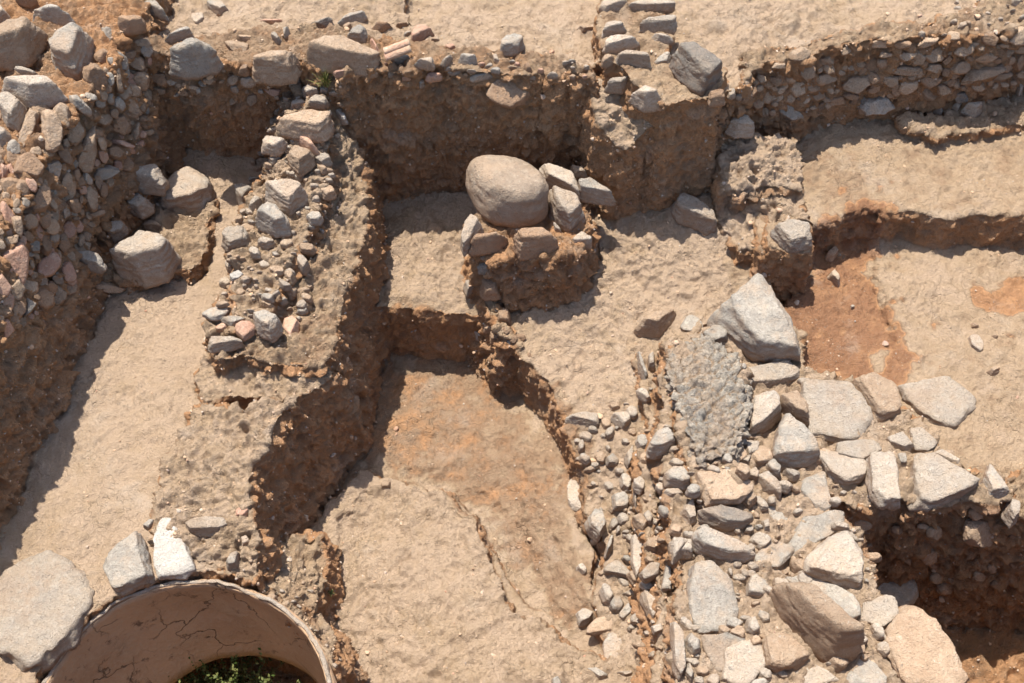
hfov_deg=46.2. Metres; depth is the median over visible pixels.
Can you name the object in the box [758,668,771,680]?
stone
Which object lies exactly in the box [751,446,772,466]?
stone
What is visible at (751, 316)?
boulder
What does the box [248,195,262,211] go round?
stone
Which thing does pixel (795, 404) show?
boulder
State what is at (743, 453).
stone
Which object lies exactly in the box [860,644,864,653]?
stone
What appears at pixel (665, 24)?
boulder
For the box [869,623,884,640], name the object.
stone
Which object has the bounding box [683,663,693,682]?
stone
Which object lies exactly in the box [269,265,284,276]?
stone
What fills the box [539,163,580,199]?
boulder
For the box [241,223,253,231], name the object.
stone
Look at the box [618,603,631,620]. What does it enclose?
stone
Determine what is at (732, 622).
stone
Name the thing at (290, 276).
stone
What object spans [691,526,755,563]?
boulder
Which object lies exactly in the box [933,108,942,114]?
stone
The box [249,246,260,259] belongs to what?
stone
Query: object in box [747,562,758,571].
stone
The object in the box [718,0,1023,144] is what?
masonry wall
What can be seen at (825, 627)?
boulder
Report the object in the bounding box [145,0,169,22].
stone
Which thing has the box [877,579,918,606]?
boulder
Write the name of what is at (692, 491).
stone
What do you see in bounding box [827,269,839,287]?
stone
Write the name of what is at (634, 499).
stone
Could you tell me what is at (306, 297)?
stone
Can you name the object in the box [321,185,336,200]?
stone
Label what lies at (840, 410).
boulder
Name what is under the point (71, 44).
boulder
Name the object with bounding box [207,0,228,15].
stone
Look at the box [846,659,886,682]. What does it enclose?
boulder
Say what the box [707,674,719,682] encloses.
stone
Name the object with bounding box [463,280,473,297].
stone
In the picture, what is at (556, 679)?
stone
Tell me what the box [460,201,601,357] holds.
stone platform
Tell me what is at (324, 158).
stone
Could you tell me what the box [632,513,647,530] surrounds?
stone
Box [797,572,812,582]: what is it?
stone
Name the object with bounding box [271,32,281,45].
stone
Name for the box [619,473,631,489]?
stone
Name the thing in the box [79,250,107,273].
boulder
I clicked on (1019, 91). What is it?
stone
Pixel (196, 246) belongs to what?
boulder wall
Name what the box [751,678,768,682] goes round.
stone
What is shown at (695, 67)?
boulder
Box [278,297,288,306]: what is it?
stone
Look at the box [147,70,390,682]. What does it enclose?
earth wall
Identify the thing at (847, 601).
boulder
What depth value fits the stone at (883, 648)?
6.36 m
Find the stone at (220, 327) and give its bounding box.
[216,323,226,332]
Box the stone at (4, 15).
[0,5,10,22]
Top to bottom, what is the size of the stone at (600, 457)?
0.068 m
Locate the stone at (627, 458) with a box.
[624,445,633,468]
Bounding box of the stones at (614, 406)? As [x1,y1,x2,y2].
[216,0,1023,682]
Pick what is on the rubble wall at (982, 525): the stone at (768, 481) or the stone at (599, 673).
the stone at (768, 481)
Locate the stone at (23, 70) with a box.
[14,66,37,74]
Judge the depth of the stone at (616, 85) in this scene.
7.41 m
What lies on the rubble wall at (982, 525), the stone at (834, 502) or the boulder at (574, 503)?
the stone at (834, 502)
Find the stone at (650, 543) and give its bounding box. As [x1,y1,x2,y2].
[644,535,659,552]
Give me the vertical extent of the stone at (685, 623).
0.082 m
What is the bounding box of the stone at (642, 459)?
[639,452,646,463]
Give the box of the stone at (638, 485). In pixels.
[632,476,644,495]
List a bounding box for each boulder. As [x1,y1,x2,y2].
[0,16,47,71]
[0,92,27,131]
[0,550,94,673]
[1,75,68,109]
[32,4,75,25]
[48,22,94,80]
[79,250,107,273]
[103,531,156,595]
[109,230,181,288]
[135,164,169,196]
[153,517,195,579]
[160,166,215,211]
[165,26,194,42]
[169,37,223,80]
[185,516,226,537]
[208,336,244,352]
[221,225,250,251]
[252,50,302,85]
[253,310,283,342]
[255,201,291,237]
[264,179,308,216]
[274,109,335,142]
[287,145,316,178]
[306,35,380,77]
[311,17,334,28]
[337,10,367,26]
[460,214,483,256]
[465,155,548,227]
[468,232,507,256]
[512,227,558,260]
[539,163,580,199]
[548,186,584,231]
[565,411,598,427]
[567,479,580,511]
[578,177,615,206]
[584,508,605,543]
[602,34,639,53]
[602,632,621,658]
[615,50,651,68]
[628,0,675,12]
[628,85,663,112]
[630,534,642,577]
[634,309,675,338]
[636,351,647,379]
[638,15,676,34]
[639,589,655,621]
[646,427,675,459]
[660,565,671,591]
[664,333,753,467]
[669,41,722,95]
[669,621,685,680]
[671,192,716,235]
[686,560,738,633]
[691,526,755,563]
[695,469,753,506]
[697,504,753,531]
[701,632,744,671]
[706,273,800,362]
[720,639,764,682]
[747,390,781,434]
[749,360,799,388]
[754,540,794,569]
[761,632,809,672]
[768,506,787,520]
[769,582,864,664]
[770,219,812,252]
[772,413,819,468]
[780,390,809,426]
[788,510,844,555]
[792,575,860,619]
[795,665,838,682]
[798,531,863,588]
[799,379,873,442]
[800,471,830,510]
[818,450,867,487]
[835,439,881,459]
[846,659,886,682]
[852,372,901,421]
[857,594,898,629]
[865,450,900,509]
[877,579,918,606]
[883,604,967,682]
[898,376,976,427]
[904,452,979,512]
[934,449,959,463]
[980,464,1008,498]
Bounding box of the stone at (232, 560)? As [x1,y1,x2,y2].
[226,551,239,570]
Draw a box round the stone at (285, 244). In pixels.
[280,239,293,249]
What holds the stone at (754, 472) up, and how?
on the rubble wall at (982, 525)
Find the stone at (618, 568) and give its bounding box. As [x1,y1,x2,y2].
[603,560,629,578]
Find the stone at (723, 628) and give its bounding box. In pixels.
[717,625,730,633]
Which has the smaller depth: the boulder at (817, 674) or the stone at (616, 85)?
the boulder at (817, 674)
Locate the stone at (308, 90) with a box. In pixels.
[302,84,318,98]
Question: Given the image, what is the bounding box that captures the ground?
[0,0,1023,682]
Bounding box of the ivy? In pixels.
[168,648,299,682]
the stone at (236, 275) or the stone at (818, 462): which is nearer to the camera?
the stone at (818, 462)
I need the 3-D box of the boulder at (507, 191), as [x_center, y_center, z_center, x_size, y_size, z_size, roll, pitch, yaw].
[-0.035,-0.983,7.633,0.537,0.363,0.469,0,58,0]
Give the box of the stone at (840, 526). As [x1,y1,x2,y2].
[831,521,849,530]
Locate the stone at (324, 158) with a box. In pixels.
[315,152,332,166]
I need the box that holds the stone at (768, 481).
[756,471,781,499]
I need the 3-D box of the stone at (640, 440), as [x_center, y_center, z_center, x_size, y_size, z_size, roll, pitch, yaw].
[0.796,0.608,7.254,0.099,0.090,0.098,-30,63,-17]
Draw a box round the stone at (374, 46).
[370,38,378,51]
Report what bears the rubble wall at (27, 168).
on the ground
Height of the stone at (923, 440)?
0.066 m
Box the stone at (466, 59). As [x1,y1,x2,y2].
[458,53,477,64]
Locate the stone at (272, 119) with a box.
[270,116,276,124]
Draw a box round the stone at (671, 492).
[663,488,682,496]
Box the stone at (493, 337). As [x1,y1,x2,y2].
[489,331,497,345]
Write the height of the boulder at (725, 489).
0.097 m
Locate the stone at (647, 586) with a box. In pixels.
[639,581,653,591]
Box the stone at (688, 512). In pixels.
[680,499,695,525]
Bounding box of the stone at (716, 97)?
[707,89,725,107]
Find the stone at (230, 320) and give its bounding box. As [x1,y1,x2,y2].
[221,315,244,325]
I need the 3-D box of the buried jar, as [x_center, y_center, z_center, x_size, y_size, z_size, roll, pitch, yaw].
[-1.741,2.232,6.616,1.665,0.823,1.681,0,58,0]
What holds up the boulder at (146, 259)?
on the boulder wall at (196, 246)
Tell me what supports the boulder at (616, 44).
on the rubble wall at (674, 169)
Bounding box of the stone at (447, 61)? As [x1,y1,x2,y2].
[440,54,452,66]
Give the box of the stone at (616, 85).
[604,76,627,94]
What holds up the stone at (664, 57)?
on the rubble wall at (674, 169)
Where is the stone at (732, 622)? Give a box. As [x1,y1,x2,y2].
[725,617,742,627]
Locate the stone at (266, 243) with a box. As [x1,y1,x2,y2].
[257,236,276,249]
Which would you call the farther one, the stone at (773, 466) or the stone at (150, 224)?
the stone at (150, 224)
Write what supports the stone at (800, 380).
on the rubble wall at (982, 525)
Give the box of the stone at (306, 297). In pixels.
[301,293,312,303]
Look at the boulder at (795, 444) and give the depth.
6.91 m
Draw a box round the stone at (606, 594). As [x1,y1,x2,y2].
[598,583,613,605]
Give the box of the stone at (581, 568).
[576,563,586,574]
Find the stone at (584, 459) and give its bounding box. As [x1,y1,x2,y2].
[578,453,590,465]
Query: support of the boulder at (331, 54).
on the rubble wall at (500, 92)
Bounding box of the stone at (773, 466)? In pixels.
[765,459,780,478]
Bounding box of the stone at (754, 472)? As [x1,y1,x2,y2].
[748,467,758,480]
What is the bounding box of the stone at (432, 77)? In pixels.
[425,72,442,82]
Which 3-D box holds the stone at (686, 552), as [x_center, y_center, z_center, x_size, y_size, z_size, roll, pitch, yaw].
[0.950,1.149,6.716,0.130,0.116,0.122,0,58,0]
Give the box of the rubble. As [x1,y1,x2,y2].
[0,0,1022,682]
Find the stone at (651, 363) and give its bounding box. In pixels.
[647,352,654,370]
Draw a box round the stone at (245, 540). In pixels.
[241,535,249,545]
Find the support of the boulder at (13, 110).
on the rubble wall at (27, 168)
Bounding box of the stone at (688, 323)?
[680,315,702,331]
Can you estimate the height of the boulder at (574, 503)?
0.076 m
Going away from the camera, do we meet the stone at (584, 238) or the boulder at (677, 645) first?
the boulder at (677, 645)
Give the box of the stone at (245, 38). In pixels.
[238,35,250,41]
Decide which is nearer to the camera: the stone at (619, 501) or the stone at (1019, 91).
the stone at (619, 501)
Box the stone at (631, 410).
[626,405,637,419]
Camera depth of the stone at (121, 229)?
7.60 m
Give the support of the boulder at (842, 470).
on the rubble wall at (982, 525)
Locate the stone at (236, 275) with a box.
[230,270,243,281]
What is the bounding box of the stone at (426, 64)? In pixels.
[414,57,434,71]
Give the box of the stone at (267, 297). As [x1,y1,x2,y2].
[261,293,274,303]
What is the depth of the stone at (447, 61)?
7.39 m
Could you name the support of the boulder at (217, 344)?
on the earth wall at (198, 444)
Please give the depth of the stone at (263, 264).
7.36 m
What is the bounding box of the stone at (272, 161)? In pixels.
[268,157,280,165]
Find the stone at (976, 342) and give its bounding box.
[967,334,983,351]
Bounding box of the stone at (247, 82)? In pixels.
[241,76,255,88]
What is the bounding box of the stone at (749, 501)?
[741,492,756,508]
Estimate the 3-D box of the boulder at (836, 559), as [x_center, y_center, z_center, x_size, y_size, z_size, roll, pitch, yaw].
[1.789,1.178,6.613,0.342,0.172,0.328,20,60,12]
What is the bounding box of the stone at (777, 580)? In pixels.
[772,577,788,585]
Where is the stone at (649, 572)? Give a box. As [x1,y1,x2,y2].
[638,562,659,583]
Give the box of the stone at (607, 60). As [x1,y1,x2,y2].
[601,54,613,68]
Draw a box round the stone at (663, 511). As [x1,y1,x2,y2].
[657,505,668,518]
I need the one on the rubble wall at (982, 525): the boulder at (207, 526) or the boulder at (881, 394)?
the boulder at (881, 394)
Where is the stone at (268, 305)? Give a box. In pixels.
[260,301,275,308]
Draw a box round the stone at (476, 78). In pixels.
[469,73,491,82]
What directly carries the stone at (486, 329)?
on the ground
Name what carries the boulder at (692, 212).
on the ground
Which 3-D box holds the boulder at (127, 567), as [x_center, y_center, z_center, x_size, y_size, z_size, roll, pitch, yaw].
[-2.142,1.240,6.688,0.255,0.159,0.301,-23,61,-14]
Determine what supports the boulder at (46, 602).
on the ground
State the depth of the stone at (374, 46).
7.48 m
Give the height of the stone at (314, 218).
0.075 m
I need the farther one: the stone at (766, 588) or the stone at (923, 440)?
the stone at (923, 440)
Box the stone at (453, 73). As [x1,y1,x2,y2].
[448,71,462,75]
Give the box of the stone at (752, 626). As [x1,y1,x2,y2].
[744,616,759,634]
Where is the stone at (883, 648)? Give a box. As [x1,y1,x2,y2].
[875,641,889,658]
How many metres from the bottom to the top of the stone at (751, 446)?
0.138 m
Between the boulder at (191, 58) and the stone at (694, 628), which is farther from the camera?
the boulder at (191, 58)
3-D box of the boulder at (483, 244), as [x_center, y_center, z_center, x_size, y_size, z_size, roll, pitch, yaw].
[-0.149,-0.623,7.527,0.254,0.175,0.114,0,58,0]
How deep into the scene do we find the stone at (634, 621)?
6.99 m
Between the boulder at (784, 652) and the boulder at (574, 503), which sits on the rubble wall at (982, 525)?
the boulder at (784, 652)
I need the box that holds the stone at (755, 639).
[750,635,761,644]
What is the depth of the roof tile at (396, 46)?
7.35 m
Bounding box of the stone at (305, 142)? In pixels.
[298,136,319,155]
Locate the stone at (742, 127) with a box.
[724,114,754,138]
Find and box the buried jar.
[42,578,336,682]
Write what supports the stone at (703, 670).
on the rubble wall at (982, 525)
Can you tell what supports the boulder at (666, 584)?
on the rubble wall at (982, 525)
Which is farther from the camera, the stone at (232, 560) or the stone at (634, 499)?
the stone at (634, 499)
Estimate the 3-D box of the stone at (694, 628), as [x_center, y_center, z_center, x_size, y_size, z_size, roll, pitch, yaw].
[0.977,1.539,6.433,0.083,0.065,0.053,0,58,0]
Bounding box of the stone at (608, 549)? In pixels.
[604,535,613,559]
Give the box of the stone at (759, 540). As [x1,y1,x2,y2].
[748,532,770,549]
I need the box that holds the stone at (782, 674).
[778,671,787,678]
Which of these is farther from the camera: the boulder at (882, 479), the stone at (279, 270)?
the stone at (279, 270)
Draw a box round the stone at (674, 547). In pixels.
[667,537,687,564]
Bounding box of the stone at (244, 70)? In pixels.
[238,64,250,76]
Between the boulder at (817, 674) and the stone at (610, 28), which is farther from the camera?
the stone at (610, 28)
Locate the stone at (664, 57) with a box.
[654,51,670,63]
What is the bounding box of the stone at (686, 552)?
[671,537,692,559]
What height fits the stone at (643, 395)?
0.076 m
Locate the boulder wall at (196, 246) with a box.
[90,164,219,294]
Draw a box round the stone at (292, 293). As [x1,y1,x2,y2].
[285,287,296,297]
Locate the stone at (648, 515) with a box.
[643,510,652,525]
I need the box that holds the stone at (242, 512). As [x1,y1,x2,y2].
[236,508,247,515]
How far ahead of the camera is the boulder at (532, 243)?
7.46 m
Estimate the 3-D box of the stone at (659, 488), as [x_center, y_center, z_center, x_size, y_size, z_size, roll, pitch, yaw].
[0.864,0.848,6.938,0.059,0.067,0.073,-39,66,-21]
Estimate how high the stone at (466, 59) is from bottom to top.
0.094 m
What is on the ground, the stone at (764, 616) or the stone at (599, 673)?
the stone at (599, 673)
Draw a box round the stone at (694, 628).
[691,624,699,632]
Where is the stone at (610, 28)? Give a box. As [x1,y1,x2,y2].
[601,21,626,38]
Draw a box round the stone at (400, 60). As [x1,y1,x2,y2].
[391,55,409,64]
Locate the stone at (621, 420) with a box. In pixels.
[610,411,630,429]
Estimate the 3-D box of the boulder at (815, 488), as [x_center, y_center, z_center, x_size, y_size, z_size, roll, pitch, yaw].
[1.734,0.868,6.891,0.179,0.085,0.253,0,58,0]
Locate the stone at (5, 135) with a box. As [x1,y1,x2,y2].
[0,126,11,146]
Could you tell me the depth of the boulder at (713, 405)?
7.02 m
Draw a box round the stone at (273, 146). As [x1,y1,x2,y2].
[261,135,287,156]
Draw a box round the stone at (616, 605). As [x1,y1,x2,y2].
[608,595,623,613]
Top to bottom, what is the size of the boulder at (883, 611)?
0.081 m
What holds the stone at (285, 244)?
on the earth wall at (198, 444)
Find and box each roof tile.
[383,38,410,53]
[384,45,411,60]
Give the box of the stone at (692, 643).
[684,633,699,655]
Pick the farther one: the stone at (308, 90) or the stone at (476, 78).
the stone at (308, 90)
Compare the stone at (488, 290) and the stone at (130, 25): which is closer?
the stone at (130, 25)
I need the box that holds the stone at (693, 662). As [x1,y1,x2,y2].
[686,658,699,666]
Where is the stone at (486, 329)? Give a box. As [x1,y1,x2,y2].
[483,324,490,334]
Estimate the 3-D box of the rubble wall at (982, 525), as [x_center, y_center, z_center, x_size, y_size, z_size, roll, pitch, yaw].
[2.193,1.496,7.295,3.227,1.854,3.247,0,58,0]
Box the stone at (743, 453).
[738,448,746,462]
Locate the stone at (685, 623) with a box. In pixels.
[679,616,691,630]
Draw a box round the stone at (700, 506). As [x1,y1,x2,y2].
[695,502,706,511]
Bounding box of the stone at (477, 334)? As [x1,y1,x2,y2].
[474,331,479,341]
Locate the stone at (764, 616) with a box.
[758,610,769,622]
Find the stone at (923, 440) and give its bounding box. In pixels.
[908,427,937,452]
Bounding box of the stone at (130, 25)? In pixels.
[117,15,146,36]
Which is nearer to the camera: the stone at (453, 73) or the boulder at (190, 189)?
the stone at (453, 73)
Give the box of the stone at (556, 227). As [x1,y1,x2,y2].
[553,222,561,232]
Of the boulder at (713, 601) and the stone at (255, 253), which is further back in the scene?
the stone at (255, 253)
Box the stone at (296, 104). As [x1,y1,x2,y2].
[290,99,304,109]
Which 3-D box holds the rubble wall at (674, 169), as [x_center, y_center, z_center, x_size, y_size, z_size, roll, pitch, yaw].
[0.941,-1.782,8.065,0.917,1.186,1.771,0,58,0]
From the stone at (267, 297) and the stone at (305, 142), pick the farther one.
the stone at (305, 142)
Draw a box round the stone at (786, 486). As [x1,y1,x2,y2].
[779,480,792,493]
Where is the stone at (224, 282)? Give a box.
[219,276,229,288]
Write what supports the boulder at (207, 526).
on the earth wall at (198, 444)
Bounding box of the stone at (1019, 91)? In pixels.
[1015,84,1023,96]
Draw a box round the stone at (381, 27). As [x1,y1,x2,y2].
[372,21,392,32]
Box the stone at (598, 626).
[586,616,611,635]
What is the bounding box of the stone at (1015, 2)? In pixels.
[1011,0,1022,5]
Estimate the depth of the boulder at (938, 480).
6.81 m
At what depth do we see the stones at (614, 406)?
7.35 m
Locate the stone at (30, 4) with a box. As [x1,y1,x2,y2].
[15,0,37,8]
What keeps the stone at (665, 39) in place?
on the rubble wall at (674, 169)
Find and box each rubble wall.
[0,0,186,549]
[132,18,600,203]
[591,0,728,212]
[626,326,1023,682]
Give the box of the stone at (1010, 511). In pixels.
[1001,499,1020,528]
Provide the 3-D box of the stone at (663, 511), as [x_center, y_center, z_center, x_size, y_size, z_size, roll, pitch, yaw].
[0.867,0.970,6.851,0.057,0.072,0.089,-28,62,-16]
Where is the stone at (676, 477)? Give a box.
[662,466,690,491]
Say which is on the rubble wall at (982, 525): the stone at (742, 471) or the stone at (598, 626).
the stone at (742, 471)
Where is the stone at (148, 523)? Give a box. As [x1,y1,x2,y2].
[143,519,153,529]
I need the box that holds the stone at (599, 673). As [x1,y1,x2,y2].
[588,667,607,679]
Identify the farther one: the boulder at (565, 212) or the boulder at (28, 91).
the boulder at (565, 212)
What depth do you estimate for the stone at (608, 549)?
7.23 m
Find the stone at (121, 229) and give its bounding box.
[107,221,128,243]
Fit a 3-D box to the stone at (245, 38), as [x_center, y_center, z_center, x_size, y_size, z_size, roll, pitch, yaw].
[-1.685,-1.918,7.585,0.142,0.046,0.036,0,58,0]
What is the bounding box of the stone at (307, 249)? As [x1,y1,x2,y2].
[299,242,316,254]
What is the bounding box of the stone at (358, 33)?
[347,24,367,43]
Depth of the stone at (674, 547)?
6.66 m
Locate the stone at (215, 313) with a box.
[202,306,228,320]
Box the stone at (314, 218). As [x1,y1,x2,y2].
[306,211,323,225]
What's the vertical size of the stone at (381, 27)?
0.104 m
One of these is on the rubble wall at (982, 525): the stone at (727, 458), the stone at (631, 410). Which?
the stone at (727, 458)
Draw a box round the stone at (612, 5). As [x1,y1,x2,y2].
[599,0,626,11]
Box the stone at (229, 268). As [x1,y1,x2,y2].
[225,261,232,273]
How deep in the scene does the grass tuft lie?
7.48 m
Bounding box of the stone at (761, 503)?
[756,496,768,511]
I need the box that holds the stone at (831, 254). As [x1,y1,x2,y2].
[824,246,838,261]
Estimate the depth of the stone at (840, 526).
6.70 m
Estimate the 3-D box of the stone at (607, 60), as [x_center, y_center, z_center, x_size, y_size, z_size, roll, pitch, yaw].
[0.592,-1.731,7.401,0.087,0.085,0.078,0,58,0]
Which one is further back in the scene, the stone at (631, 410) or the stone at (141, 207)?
the stone at (141, 207)
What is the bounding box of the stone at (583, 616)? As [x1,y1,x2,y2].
[575,608,592,627]
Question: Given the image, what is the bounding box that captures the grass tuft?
[309,68,332,87]
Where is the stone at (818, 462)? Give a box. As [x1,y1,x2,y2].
[816,448,829,464]
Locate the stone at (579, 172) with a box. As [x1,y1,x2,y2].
[570,165,587,179]
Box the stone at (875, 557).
[867,552,881,562]
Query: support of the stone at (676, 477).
on the rubble wall at (982, 525)
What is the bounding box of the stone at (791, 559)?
[788,556,796,566]
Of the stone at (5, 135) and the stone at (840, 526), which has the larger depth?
the stone at (5, 135)
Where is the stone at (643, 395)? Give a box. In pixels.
[635,388,650,403]
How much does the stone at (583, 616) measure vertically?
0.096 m
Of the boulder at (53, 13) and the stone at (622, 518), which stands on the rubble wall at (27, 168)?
the boulder at (53, 13)
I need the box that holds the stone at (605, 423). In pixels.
[600,418,610,429]
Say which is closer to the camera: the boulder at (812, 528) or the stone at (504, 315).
the boulder at (812, 528)
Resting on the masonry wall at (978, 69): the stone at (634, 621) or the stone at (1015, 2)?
the stone at (1015, 2)
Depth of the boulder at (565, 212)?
7.57 m
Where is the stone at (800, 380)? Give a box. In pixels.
[797,377,809,384]
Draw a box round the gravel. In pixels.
[0,0,1023,682]
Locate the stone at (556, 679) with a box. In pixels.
[551,676,561,682]
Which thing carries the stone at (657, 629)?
on the rubble wall at (982, 525)
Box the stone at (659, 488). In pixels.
[655,482,663,494]
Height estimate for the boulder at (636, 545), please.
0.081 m
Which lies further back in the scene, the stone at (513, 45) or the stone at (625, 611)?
the stone at (513, 45)
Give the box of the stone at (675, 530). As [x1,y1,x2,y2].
[669,524,681,536]
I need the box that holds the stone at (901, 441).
[886,431,913,450]
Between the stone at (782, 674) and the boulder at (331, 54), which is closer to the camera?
the stone at (782, 674)
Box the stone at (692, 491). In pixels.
[685,484,699,498]
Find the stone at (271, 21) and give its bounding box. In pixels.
[260,19,281,24]
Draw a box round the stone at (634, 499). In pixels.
[632,492,636,513]
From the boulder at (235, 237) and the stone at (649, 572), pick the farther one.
the boulder at (235, 237)
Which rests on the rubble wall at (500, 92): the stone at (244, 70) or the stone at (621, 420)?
the stone at (244, 70)
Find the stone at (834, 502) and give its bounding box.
[828,497,841,507]
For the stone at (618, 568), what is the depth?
7.16 m
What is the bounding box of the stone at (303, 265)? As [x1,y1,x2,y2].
[297,254,309,275]
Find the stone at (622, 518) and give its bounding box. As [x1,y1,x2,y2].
[616,512,628,525]
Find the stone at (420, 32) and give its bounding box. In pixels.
[411,24,434,41]
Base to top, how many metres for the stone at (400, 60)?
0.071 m
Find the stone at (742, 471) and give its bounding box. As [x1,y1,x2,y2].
[735,462,749,479]
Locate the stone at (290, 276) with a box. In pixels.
[284,270,296,285]
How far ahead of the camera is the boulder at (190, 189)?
7.87 m
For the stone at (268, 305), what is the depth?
7.23 m
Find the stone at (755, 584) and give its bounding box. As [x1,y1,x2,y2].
[744,574,768,598]
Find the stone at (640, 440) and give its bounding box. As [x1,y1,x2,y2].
[635,434,647,448]
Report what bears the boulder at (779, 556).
on the rubble wall at (982, 525)
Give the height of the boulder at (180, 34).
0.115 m
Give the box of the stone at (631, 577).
[626,571,636,586]
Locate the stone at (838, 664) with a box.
[829,656,848,671]
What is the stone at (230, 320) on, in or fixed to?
on the earth wall at (198, 444)
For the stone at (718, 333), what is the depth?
7.33 m
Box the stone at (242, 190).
[234,183,252,205]
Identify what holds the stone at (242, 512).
on the earth wall at (198, 444)
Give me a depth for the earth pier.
7.71 m
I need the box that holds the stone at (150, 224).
[142,219,160,230]
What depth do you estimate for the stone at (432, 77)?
7.45 m
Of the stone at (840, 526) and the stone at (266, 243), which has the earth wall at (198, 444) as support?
the stone at (266, 243)
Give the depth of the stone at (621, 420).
7.44 m
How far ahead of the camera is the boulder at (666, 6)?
7.59 m
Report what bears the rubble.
on the ground
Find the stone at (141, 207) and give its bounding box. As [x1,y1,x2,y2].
[127,193,154,219]
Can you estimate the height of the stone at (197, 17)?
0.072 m
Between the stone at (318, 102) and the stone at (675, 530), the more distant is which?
the stone at (318, 102)
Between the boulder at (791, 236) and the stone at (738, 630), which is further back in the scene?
the boulder at (791, 236)
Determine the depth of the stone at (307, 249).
7.35 m
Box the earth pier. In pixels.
[707,97,813,305]
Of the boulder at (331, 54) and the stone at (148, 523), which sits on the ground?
the stone at (148, 523)
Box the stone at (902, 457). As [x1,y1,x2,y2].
[898,452,906,464]
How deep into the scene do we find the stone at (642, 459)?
7.17 m
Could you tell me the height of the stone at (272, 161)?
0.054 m
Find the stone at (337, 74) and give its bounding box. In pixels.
[333,70,344,78]
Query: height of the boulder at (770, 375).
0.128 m
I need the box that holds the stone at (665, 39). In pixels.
[652,33,673,45]
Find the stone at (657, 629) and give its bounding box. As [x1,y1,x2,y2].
[650,623,662,635]
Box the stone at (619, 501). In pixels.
[611,491,629,510]
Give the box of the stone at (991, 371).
[986,366,999,375]
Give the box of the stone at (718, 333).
[703,325,727,342]
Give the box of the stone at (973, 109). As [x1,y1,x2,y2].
[959,101,982,117]
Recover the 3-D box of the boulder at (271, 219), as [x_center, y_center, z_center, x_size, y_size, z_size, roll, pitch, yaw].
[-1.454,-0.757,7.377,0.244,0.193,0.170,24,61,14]
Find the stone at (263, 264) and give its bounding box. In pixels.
[259,260,269,269]
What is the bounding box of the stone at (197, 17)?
[191,12,203,23]
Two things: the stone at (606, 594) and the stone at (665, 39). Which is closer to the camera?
the stone at (606, 594)
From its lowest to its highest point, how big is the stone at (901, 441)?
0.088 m
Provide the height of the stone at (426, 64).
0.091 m
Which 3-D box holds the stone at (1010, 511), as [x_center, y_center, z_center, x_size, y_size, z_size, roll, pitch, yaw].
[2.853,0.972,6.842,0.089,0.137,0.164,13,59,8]
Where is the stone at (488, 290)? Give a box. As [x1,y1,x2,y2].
[479,279,500,300]
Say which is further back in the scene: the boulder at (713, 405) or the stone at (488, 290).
the stone at (488, 290)
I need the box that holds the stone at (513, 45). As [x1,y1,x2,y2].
[500,33,525,57]
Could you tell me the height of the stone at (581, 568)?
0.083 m
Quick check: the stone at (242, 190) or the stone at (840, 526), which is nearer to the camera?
the stone at (840, 526)
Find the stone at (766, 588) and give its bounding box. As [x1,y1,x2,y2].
[763,585,771,594]
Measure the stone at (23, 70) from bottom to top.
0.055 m
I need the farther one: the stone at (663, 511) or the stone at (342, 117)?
the stone at (342, 117)
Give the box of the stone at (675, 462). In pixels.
[668,458,683,465]
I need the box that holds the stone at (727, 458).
[721,453,732,463]
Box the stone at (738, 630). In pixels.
[729,625,744,637]
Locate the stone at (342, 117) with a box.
[336,108,348,124]
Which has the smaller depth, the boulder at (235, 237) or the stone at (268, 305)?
the stone at (268, 305)
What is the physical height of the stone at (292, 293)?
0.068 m
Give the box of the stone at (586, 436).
[579,431,592,441]
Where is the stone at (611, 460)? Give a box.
[605,453,618,467]
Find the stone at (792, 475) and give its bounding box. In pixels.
[782,468,799,482]
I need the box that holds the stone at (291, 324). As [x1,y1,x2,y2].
[283,316,299,333]
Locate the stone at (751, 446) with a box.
[744,440,758,454]
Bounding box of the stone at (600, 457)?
[594,451,606,464]
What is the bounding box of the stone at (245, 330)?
[235,321,256,341]
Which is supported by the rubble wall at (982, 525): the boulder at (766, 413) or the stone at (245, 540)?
the boulder at (766, 413)
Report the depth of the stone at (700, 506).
6.81 m
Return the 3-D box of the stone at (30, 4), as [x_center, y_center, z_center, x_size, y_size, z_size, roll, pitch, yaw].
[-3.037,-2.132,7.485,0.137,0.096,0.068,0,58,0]
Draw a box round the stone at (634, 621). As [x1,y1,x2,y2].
[630,613,638,625]
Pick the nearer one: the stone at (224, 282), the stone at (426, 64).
the stone at (426, 64)
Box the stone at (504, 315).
[497,308,510,325]
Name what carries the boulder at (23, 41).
on the rubble wall at (27, 168)
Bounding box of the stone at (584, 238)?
[572,231,591,249]
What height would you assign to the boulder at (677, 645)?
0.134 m
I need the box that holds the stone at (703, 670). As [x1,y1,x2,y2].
[696,665,709,676]
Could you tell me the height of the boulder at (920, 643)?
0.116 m
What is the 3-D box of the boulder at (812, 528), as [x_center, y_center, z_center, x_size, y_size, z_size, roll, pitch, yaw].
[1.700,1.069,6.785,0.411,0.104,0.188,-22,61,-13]
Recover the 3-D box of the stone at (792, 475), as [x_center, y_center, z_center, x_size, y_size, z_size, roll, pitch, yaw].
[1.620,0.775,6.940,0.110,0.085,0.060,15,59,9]
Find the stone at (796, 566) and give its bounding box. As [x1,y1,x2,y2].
[790,559,803,573]
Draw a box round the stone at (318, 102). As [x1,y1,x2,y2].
[308,94,329,109]
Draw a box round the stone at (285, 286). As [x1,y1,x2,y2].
[278,278,291,291]
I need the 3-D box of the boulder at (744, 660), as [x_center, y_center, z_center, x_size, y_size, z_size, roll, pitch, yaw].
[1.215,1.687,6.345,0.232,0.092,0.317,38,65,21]
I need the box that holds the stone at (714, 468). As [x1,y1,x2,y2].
[706,465,719,472]
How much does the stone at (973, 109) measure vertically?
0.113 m

